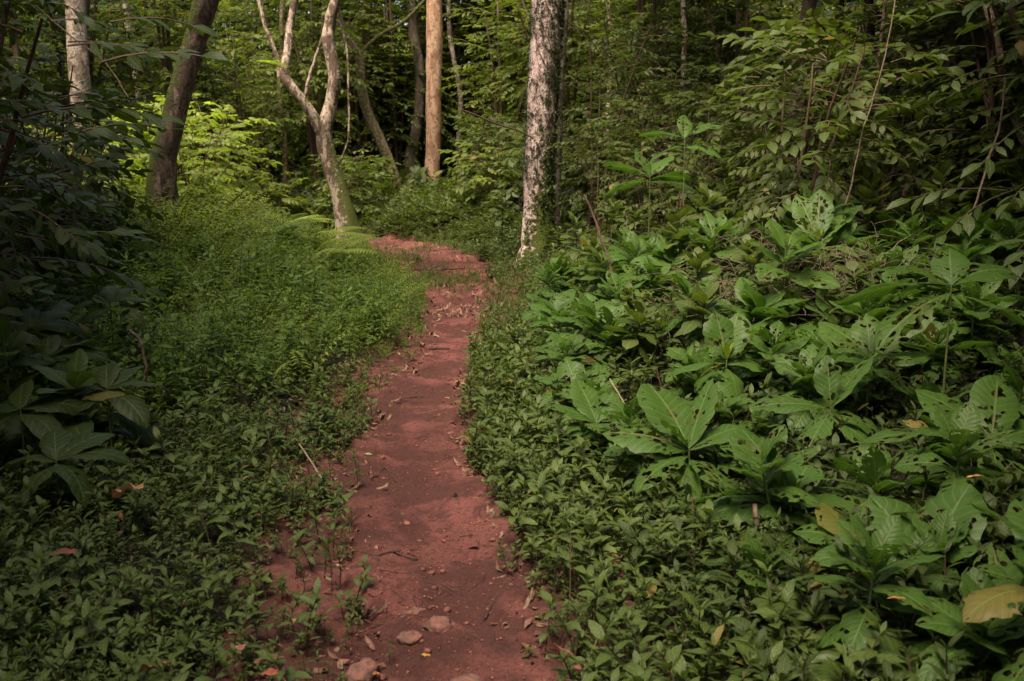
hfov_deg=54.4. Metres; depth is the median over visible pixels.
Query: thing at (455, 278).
grass
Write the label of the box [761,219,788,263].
broad leaved plant
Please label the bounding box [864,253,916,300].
broad leaved plant
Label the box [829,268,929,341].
broad leaved plant
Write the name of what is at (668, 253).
broad leaved plant
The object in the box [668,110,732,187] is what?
leafy sapling
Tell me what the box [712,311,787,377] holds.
broad leaved plant
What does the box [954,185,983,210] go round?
broad leaved plant
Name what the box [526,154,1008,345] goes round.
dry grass
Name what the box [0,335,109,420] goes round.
broad leaved plant
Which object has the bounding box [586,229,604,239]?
leafy seedling
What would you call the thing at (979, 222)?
broad leaved plant
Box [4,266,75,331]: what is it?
broad leaved plant
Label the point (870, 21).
leafy sapling
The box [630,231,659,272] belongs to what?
broad leaved plant
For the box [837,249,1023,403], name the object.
broad leaved plant
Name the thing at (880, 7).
leafy sapling
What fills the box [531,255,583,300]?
broad leaved plant
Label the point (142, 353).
dead branch
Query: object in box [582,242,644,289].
broad leaved plant
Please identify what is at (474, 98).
forest bush
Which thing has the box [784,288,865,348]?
broad leaved plant
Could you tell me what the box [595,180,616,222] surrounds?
leafy seedling
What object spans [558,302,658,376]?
broad leaved plant
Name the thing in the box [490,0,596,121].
forest bush
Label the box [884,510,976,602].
broad leaved plant
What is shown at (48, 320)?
broad leaved plant
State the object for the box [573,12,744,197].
leafy sapling
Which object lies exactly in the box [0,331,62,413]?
broad leaved plant
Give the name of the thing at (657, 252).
broad leaved plant
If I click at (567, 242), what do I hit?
leafy seedling
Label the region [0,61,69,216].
dark shrub
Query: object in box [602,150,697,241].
broad leaved plant
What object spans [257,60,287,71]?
fern
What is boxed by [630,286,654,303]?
leafy seedling
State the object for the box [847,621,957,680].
heart leaved plant
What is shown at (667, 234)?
leafy seedling
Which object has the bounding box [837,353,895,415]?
broad leaved plant
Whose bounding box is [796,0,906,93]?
forest bush
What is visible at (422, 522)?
twig debris
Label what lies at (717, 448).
broad leaved plant
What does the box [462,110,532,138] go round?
liana
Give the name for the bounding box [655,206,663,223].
leafy seedling
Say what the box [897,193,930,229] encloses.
broad leaved plant
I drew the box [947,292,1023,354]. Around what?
broad leaved plant
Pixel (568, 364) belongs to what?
broad leaved plant
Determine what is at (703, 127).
broad leaved plant
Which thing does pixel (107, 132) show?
dark shrub
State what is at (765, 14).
forest bush
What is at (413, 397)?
fallen stick
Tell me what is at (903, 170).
leafy seedling
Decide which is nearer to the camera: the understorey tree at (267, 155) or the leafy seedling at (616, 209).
the leafy seedling at (616, 209)
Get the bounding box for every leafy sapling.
[530,118,647,240]
[554,21,705,236]
[554,108,663,217]
[561,6,700,194]
[568,90,693,232]
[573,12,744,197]
[576,103,673,203]
[594,130,743,253]
[595,131,706,234]
[596,95,744,221]
[605,100,662,179]
[619,53,736,225]
[637,106,719,151]
[639,70,750,151]
[641,82,784,226]
[645,86,748,177]
[662,106,754,183]
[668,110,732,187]
[678,51,777,189]
[683,96,808,201]
[686,74,863,240]
[686,138,738,198]
[696,40,789,172]
[699,7,931,247]
[701,98,786,187]
[702,13,974,270]
[703,100,828,219]
[707,74,787,113]
[716,66,828,143]
[728,28,905,155]
[732,2,901,129]
[744,0,970,201]
[754,76,850,127]
[775,4,907,147]
[783,0,900,128]
[783,59,1023,247]
[807,32,983,199]
[816,0,1023,209]
[837,32,977,197]
[854,3,936,106]
[872,0,1023,205]
[900,1,1023,211]
[958,64,1015,173]
[971,2,1023,119]
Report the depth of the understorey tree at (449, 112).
26.35 m
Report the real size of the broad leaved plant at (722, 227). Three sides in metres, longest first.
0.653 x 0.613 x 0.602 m
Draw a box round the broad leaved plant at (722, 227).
[666,211,745,281]
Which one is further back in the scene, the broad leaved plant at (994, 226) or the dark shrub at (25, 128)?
the dark shrub at (25, 128)
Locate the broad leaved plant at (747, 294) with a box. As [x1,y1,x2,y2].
[689,277,804,358]
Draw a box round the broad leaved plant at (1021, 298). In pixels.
[1003,274,1023,329]
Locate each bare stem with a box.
[873,0,886,194]
[884,0,910,199]
[887,2,912,202]
[984,7,995,236]
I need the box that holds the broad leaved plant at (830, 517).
[794,502,909,598]
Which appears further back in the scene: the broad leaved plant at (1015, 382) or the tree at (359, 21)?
the tree at (359, 21)
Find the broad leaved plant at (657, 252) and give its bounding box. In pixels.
[634,238,693,296]
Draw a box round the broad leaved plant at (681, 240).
[653,228,698,285]
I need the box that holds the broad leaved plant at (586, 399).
[544,378,635,456]
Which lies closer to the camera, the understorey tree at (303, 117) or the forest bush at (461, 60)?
the understorey tree at (303, 117)
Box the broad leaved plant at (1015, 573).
[862,543,1023,680]
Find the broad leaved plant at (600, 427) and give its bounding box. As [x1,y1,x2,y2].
[583,414,653,461]
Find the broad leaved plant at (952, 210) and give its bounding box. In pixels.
[927,197,972,219]
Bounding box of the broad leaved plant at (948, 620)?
[902,567,1023,680]
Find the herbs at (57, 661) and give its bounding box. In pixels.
[0,329,414,680]
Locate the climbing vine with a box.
[521,0,565,259]
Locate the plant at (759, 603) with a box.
[753,586,844,641]
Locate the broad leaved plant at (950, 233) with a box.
[903,207,991,259]
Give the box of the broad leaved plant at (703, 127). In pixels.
[638,115,725,226]
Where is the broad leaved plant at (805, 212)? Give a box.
[758,189,870,270]
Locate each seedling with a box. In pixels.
[320,443,343,501]
[345,450,365,489]
[357,554,374,591]
[386,642,395,664]
[489,194,512,236]
[494,540,513,574]
[496,481,512,502]
[538,224,555,250]
[547,249,571,277]
[548,232,565,251]
[549,226,568,250]
[554,261,583,290]
[559,211,590,266]
[560,228,587,256]
[573,246,585,266]
[576,196,588,231]
[578,235,603,282]
[580,192,594,218]
[580,247,619,302]
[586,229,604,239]
[590,205,613,229]
[592,189,625,244]
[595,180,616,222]
[596,220,622,247]
[602,198,627,234]
[603,299,668,370]
[612,283,644,330]
[615,209,634,231]
[617,199,631,220]
[622,210,647,236]
[627,209,649,234]
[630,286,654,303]
[637,214,662,252]
[652,203,695,267]
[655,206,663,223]
[657,214,706,269]
[657,226,678,248]
[662,276,692,306]
[665,184,688,219]
[671,247,718,309]
[673,281,730,350]
[679,263,721,303]
[684,194,718,236]
[685,183,731,257]
[688,185,717,220]
[703,235,735,271]
[713,176,738,220]
[714,183,734,217]
[724,219,751,266]
[725,197,755,226]
[728,234,765,286]
[729,244,773,304]
[747,184,776,248]
[773,291,810,339]
[804,176,839,207]
[809,149,843,187]
[825,260,883,345]
[840,182,887,239]
[843,252,894,321]
[844,173,891,239]
[880,127,913,176]
[881,114,916,184]
[905,186,927,229]
[908,201,955,242]
[915,268,957,322]
[918,160,968,235]
[929,249,955,292]
[947,167,990,223]
[956,104,986,176]
[956,130,984,191]
[976,125,1017,196]
[986,193,1023,263]
[987,142,1023,218]
[994,144,1022,211]
[996,170,1023,221]
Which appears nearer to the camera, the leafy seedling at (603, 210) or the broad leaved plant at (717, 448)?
the broad leaved plant at (717, 448)
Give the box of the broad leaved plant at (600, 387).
[555,370,620,424]
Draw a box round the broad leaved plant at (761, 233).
[744,217,771,251]
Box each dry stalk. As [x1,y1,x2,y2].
[295,438,325,496]
[609,378,624,402]
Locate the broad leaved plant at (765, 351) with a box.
[733,320,810,397]
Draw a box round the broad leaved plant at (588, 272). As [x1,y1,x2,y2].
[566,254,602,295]
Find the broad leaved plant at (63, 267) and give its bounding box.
[49,260,74,304]
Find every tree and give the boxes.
[0,0,70,141]
[2,4,58,127]
[65,0,94,175]
[65,0,183,188]
[88,0,266,184]
[122,0,140,179]
[144,0,219,219]
[170,32,299,198]
[203,32,311,185]
[245,0,377,191]
[257,0,373,247]
[262,0,271,143]
[277,0,287,199]
[301,0,413,172]
[336,0,425,188]
[371,5,382,163]
[383,0,484,159]
[403,0,424,181]
[425,0,442,180]
[437,0,610,157]
[446,0,463,172]
[467,0,634,160]
[475,0,570,169]
[502,7,511,121]
[514,0,561,268]
[555,0,568,244]
[559,0,638,138]
[585,0,731,156]
[605,0,613,131]
[606,0,756,92]
[617,0,714,95]
[680,0,691,136]
[689,0,834,134]
[786,0,816,200]
[835,0,849,177]
[864,0,876,114]
[924,4,962,222]
[983,4,1023,146]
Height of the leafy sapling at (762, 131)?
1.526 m
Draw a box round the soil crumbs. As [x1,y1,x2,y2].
[335,241,548,680]
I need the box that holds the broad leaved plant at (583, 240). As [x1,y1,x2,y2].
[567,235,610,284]
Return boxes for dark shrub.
[0,0,241,387]
[0,4,61,321]
[0,44,167,258]
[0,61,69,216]
[0,66,36,245]
[0,74,169,284]
[0,80,60,184]
[0,94,186,342]
[0,105,124,318]
[0,112,150,219]
[0,166,64,278]
[0,202,54,403]
[18,117,127,203]
[847,0,942,120]
[869,0,1023,230]
[874,0,1023,175]
[882,0,1023,288]
[901,3,1023,155]
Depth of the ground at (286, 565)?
3.88 m
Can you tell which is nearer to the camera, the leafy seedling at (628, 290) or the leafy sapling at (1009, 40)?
the leafy seedling at (628, 290)
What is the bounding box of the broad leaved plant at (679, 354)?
[663,340,731,395]
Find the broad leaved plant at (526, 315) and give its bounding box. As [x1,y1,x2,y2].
[521,289,581,327]
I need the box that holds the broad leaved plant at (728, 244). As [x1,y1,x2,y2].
[704,234,749,271]
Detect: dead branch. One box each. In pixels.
[129,329,147,389]
[584,194,612,273]
[753,503,759,528]
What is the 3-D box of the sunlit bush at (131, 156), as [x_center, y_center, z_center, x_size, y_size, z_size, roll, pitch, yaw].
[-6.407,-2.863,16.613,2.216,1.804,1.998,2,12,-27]
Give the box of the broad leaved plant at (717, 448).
[699,439,759,483]
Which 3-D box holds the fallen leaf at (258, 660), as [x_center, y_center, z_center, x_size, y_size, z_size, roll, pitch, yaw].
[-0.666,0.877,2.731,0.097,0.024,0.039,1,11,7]
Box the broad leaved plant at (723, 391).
[683,380,767,444]
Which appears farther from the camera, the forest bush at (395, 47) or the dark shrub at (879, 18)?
the forest bush at (395, 47)
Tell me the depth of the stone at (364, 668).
2.98 m
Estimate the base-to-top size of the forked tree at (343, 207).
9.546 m
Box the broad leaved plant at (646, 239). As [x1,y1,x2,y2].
[620,233,665,273]
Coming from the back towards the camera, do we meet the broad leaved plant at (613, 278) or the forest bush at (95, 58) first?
the forest bush at (95, 58)
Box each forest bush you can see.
[0,3,64,54]
[1,3,65,121]
[3,37,141,121]
[4,20,122,120]
[8,0,145,87]
[8,0,160,181]
[8,43,141,149]
[18,12,178,149]
[24,0,117,77]
[34,1,189,73]
[36,0,174,152]
[55,0,241,157]
[121,0,216,78]
[122,62,224,159]
[136,0,341,168]
[137,6,249,154]
[153,0,301,167]
[174,0,284,175]
[176,0,284,166]
[197,3,314,183]
[207,0,339,167]
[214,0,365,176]
[215,2,367,161]
[233,0,341,177]
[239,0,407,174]
[263,37,398,179]
[275,0,407,164]
[297,0,398,133]
[315,1,443,154]
[325,8,392,149]
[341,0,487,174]
[342,0,451,180]
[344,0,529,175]
[381,0,489,163]
[381,4,492,169]
[441,0,529,161]
[441,62,524,175]
[442,0,530,165]
[451,0,517,79]
[469,47,570,153]
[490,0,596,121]
[508,0,630,126]
[509,41,637,138]
[557,0,639,146]
[566,2,676,98]
[594,54,710,128]
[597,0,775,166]
[603,76,718,147]
[618,0,722,110]
[665,0,798,85]
[666,0,799,140]
[718,0,832,96]
[729,2,832,142]
[759,0,876,20]
[764,2,847,19]
[794,0,879,37]
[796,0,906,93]
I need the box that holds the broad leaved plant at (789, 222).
[748,209,844,280]
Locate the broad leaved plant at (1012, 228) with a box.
[982,211,1023,284]
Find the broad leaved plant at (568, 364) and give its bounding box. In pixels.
[534,357,612,404]
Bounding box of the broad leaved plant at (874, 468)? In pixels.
[816,441,944,520]
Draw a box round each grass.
[173,206,651,568]
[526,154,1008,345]
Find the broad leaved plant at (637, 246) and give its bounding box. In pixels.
[605,231,655,298]
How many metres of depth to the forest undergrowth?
18.70 m
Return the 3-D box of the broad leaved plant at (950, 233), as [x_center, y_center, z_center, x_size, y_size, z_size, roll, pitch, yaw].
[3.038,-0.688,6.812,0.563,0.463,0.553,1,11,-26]
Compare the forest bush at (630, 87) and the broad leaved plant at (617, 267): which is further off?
the forest bush at (630, 87)
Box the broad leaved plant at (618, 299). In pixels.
[593,297,656,345]
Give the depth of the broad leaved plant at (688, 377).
5.24 m
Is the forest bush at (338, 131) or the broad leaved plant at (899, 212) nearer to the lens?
the broad leaved plant at (899, 212)
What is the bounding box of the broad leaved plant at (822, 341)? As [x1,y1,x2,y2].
[785,332,859,401]
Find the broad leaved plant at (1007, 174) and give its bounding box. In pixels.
[983,150,1023,219]
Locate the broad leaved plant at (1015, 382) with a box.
[974,360,1023,433]
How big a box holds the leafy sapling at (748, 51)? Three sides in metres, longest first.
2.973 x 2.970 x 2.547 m
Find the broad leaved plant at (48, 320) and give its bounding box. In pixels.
[5,309,84,381]
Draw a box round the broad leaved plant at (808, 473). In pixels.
[695,425,855,553]
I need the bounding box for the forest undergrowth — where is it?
[190,159,697,251]
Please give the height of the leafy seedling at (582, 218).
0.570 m
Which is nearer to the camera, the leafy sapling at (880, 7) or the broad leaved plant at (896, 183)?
the broad leaved plant at (896, 183)
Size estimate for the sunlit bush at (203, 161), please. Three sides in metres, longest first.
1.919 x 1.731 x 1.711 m
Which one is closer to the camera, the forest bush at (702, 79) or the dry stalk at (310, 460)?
the dry stalk at (310, 460)
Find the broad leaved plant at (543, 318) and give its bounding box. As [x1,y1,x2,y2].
[531,315,559,348]
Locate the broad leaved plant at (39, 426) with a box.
[0,379,90,467]
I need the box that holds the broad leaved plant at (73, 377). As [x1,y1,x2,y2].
[1,348,124,467]
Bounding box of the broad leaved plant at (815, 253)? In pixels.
[789,243,853,297]
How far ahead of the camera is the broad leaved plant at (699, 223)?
8.91 m
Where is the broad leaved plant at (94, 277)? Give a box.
[66,258,127,326]
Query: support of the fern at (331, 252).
on the ground at (286, 565)
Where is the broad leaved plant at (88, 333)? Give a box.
[78,322,125,387]
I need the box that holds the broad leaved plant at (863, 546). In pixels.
[785,513,943,650]
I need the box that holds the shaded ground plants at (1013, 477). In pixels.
[543,228,1023,680]
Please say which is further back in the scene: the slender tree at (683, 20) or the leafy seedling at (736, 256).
the slender tree at (683, 20)
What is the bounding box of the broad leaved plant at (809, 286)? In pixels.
[773,267,852,317]
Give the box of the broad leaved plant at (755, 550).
[716,531,805,613]
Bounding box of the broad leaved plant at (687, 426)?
[602,378,745,515]
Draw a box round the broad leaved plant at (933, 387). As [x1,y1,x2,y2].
[905,381,970,444]
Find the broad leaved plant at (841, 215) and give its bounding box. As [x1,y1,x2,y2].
[780,187,868,270]
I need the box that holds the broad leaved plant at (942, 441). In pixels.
[897,424,1000,500]
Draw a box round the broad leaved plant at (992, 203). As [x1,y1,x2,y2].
[966,183,1010,237]
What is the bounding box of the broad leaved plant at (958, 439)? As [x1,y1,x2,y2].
[894,402,1013,544]
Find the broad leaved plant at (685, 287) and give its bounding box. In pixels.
[655,268,726,345]
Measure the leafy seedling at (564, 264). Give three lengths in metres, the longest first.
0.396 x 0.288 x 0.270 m
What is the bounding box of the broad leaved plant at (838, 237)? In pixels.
[805,221,869,274]
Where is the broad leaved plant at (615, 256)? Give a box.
[601,225,657,286]
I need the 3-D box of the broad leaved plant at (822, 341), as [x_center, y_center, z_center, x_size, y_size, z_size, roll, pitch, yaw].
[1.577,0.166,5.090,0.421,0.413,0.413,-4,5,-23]
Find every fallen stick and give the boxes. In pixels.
[364,615,399,624]
[371,549,400,556]
[375,466,396,481]
[379,579,404,598]
[393,550,417,559]
[399,396,429,399]
[408,268,463,270]
[429,347,449,349]
[484,583,505,619]
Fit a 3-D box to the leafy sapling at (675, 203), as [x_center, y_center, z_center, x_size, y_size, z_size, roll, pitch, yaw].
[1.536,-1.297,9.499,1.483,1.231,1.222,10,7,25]
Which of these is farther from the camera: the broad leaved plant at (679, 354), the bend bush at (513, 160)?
the bend bush at (513, 160)
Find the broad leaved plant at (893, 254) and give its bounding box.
[839,243,932,305]
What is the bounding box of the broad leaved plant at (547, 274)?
[524,261,572,306]
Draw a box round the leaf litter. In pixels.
[0,226,1020,680]
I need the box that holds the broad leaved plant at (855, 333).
[804,314,954,424]
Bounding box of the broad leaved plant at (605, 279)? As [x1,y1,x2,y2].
[583,272,640,322]
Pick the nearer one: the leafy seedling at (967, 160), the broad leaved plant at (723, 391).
the broad leaved plant at (723, 391)
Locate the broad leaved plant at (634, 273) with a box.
[618,268,653,301]
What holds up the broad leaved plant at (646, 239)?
on the ground at (286, 565)
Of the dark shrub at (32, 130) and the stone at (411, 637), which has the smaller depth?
the stone at (411, 637)
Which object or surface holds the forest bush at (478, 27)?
on the ground at (286, 565)
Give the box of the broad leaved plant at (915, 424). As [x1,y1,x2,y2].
[903,412,975,470]
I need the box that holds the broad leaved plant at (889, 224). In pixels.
[844,212,923,264]
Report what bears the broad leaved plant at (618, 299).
on the ground at (286, 565)
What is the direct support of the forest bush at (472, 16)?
on the ground at (286, 565)
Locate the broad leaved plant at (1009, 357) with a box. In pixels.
[983,346,1023,380]
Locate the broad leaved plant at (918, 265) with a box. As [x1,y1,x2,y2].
[888,252,938,304]
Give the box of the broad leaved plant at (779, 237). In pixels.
[744,217,839,320]
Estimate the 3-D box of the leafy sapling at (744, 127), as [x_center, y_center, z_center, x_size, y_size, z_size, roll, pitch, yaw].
[2.433,-1.644,9.279,1.639,1.608,1.586,5,12,24]
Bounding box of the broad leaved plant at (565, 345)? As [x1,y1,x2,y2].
[533,330,608,392]
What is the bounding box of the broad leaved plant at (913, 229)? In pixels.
[880,216,934,260]
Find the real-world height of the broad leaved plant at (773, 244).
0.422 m
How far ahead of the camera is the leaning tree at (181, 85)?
12.18 m
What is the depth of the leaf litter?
4.32 m
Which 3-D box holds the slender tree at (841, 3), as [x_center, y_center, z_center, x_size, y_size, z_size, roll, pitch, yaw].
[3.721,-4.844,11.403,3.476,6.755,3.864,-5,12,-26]
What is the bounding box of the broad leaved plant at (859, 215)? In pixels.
[840,194,895,224]
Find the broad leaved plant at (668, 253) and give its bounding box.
[630,233,703,288]
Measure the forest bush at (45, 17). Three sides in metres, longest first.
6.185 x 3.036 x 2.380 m
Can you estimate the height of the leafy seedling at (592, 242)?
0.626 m
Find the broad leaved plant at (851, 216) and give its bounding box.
[823,199,870,265]
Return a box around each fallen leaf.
[48,548,76,555]
[111,483,142,497]
[139,660,171,673]
[235,644,245,649]
[253,654,285,662]
[260,668,277,675]
[540,644,574,655]
[571,663,584,669]
[581,357,595,362]
[656,515,686,521]
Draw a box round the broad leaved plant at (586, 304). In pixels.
[536,291,633,356]
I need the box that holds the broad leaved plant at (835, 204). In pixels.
[810,194,847,260]
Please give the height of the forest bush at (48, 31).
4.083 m
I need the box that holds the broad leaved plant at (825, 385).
[749,355,878,463]
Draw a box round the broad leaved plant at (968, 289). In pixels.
[932,272,1015,365]
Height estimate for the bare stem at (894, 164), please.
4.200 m
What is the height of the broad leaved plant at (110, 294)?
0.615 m
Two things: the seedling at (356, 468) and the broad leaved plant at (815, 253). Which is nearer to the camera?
the seedling at (356, 468)
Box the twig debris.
[319,253,571,680]
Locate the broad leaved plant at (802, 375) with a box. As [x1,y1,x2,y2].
[770,343,862,434]
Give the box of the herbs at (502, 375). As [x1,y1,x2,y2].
[402,193,1023,680]
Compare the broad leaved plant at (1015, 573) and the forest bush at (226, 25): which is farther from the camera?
the forest bush at (226, 25)
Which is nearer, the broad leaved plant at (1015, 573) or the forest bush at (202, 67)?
the broad leaved plant at (1015, 573)
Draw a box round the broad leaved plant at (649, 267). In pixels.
[620,255,682,313]
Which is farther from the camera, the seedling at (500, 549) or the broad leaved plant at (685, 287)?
the broad leaved plant at (685, 287)
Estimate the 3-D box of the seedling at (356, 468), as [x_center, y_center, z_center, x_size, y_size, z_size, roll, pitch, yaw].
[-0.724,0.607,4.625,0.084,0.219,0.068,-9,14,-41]
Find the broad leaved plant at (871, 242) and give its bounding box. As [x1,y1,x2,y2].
[846,235,898,285]
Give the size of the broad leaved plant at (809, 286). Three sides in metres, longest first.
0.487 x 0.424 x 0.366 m
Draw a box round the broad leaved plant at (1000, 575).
[976,545,1023,635]
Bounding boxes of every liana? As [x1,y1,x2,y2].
[28,0,127,96]
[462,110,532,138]
[842,0,895,211]
[969,77,1005,215]
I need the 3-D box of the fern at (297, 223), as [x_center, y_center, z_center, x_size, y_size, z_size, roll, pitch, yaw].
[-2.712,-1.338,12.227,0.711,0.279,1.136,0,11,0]
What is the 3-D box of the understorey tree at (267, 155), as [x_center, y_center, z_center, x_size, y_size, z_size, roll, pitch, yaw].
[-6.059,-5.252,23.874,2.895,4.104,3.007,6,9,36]
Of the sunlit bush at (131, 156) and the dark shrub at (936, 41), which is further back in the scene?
the sunlit bush at (131, 156)
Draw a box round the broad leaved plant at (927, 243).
[901,232,943,267]
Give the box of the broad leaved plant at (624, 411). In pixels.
[590,397,666,484]
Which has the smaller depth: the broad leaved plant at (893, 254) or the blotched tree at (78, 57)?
the broad leaved plant at (893, 254)
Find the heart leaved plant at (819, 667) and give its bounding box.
[733,631,844,680]
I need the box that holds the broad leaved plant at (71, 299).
[28,282,99,335]
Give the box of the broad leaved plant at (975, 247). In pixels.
[917,229,1010,300]
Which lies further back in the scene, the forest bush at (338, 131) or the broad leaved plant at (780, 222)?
the forest bush at (338, 131)
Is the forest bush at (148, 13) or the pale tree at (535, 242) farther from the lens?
the forest bush at (148, 13)
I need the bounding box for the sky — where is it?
[146,0,598,155]
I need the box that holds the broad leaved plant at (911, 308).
[897,298,948,348]
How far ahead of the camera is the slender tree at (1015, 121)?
7.24 m
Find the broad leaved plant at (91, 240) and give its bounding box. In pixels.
[67,220,120,281]
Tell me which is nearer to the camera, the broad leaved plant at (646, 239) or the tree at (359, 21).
the broad leaved plant at (646, 239)
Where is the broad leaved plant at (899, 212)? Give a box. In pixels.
[871,203,928,246]
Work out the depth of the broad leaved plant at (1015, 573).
2.82 m
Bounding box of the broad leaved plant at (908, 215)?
[903,206,922,227]
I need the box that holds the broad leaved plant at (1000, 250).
[973,231,1023,283]
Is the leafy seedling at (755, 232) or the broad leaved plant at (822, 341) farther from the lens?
the leafy seedling at (755, 232)
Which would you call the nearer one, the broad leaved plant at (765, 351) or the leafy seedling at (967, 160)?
the broad leaved plant at (765, 351)
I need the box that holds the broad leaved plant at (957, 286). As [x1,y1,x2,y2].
[924,266,971,321]
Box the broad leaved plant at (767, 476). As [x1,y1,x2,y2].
[695,424,822,551]
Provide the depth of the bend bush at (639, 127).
18.90 m
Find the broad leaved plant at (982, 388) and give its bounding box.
[862,375,1023,509]
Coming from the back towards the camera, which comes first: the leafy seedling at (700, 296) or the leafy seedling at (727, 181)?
the leafy seedling at (727, 181)
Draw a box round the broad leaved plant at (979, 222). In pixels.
[938,204,1006,274]
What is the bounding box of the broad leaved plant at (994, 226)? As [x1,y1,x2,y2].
[981,212,1021,264]
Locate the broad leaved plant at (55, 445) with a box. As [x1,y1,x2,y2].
[4,430,131,511]
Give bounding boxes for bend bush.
[234,171,316,215]
[307,141,401,226]
[317,155,395,201]
[321,167,375,186]
[436,141,523,212]
[446,114,525,190]
[447,94,526,188]
[448,150,487,186]
[485,110,593,221]
[487,131,573,186]
[554,113,638,224]
[554,126,616,219]
[556,149,605,188]
[579,103,640,178]
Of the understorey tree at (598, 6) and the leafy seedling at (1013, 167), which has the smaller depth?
the leafy seedling at (1013, 167)
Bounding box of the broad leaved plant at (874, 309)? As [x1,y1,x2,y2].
[828,292,913,373]
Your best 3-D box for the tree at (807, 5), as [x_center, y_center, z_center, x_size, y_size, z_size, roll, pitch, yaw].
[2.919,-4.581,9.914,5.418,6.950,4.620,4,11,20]
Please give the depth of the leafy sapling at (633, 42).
15.88 m
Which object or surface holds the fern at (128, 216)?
on the ground at (286, 565)
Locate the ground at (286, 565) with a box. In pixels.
[0,201,1023,680]
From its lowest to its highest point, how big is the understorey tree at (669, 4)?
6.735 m
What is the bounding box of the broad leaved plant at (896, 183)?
[870,176,910,204]
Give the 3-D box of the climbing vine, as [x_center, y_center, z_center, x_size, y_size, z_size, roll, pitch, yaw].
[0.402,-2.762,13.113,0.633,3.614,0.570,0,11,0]
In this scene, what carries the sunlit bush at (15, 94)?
on the ground at (286, 565)
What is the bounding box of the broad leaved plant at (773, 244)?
[764,217,782,252]
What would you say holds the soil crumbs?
on the path
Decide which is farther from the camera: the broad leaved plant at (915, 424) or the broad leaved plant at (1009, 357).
the broad leaved plant at (1009, 357)
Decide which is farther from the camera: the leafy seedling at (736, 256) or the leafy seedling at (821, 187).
the leafy seedling at (821, 187)
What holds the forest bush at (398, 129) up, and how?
on the ground at (286, 565)
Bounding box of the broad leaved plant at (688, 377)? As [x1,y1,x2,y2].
[668,347,727,413]
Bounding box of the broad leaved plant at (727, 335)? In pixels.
[670,311,766,418]
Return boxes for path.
[337,240,558,680]
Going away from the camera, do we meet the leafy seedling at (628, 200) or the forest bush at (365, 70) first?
the leafy seedling at (628, 200)
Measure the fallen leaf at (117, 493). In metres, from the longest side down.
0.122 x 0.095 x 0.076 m
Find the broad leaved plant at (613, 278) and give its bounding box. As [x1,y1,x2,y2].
[593,270,644,331]
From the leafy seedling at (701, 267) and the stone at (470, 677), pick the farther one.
the leafy seedling at (701, 267)
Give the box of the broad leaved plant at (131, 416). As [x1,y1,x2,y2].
[55,362,170,464]
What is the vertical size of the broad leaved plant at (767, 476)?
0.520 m
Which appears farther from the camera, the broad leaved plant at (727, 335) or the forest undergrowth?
the forest undergrowth
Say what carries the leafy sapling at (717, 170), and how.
on the ground at (286, 565)
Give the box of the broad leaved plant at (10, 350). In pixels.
[0,314,55,443]
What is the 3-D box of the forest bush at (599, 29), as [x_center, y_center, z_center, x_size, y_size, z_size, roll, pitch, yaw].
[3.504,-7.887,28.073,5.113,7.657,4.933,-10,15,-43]
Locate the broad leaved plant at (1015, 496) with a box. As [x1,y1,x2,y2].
[995,459,1023,539]
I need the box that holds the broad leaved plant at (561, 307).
[529,292,579,358]
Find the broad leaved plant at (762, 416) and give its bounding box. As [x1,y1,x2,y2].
[735,400,789,452]
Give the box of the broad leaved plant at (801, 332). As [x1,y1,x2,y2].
[785,323,840,366]
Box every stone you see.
[344,657,379,680]
[396,630,423,644]
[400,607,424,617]
[423,616,454,632]
[451,673,479,680]
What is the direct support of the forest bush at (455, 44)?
on the ground at (286, 565)
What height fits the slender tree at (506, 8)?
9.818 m
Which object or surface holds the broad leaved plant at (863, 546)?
on the ground at (286, 565)
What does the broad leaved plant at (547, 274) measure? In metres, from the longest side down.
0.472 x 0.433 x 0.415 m
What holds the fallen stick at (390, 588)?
on the path
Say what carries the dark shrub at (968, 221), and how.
on the ground at (286, 565)
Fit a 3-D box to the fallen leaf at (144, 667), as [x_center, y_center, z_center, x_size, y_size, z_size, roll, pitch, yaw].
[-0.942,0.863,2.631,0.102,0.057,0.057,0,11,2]
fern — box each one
[66,206,166,218]
[125,223,198,237]
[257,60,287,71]
[263,219,322,239]
[264,213,317,226]
[292,215,334,223]
[292,235,329,247]
[312,226,369,240]
[314,234,379,263]
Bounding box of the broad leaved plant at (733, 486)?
[713,477,785,536]
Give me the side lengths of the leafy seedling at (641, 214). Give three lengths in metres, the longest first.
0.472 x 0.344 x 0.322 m
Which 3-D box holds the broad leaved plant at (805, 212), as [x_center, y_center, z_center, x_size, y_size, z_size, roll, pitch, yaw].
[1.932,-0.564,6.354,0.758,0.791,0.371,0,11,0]
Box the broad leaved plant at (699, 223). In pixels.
[684,213,723,251]
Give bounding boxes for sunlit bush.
[2,65,48,135]
[5,124,71,183]
[24,115,156,199]
[53,120,139,185]
[74,115,196,188]
[124,92,238,204]
[141,123,283,212]
[177,101,276,197]
[181,145,234,185]
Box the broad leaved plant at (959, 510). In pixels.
[810,484,987,639]
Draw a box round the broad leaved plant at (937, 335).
[894,318,993,388]
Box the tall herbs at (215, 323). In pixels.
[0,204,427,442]
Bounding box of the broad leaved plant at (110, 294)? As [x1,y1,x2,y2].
[69,286,155,360]
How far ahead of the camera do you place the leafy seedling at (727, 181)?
9.00 m
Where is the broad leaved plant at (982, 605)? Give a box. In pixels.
[961,499,1023,680]
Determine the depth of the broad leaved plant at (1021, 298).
5.52 m
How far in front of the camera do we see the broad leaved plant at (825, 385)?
4.46 m

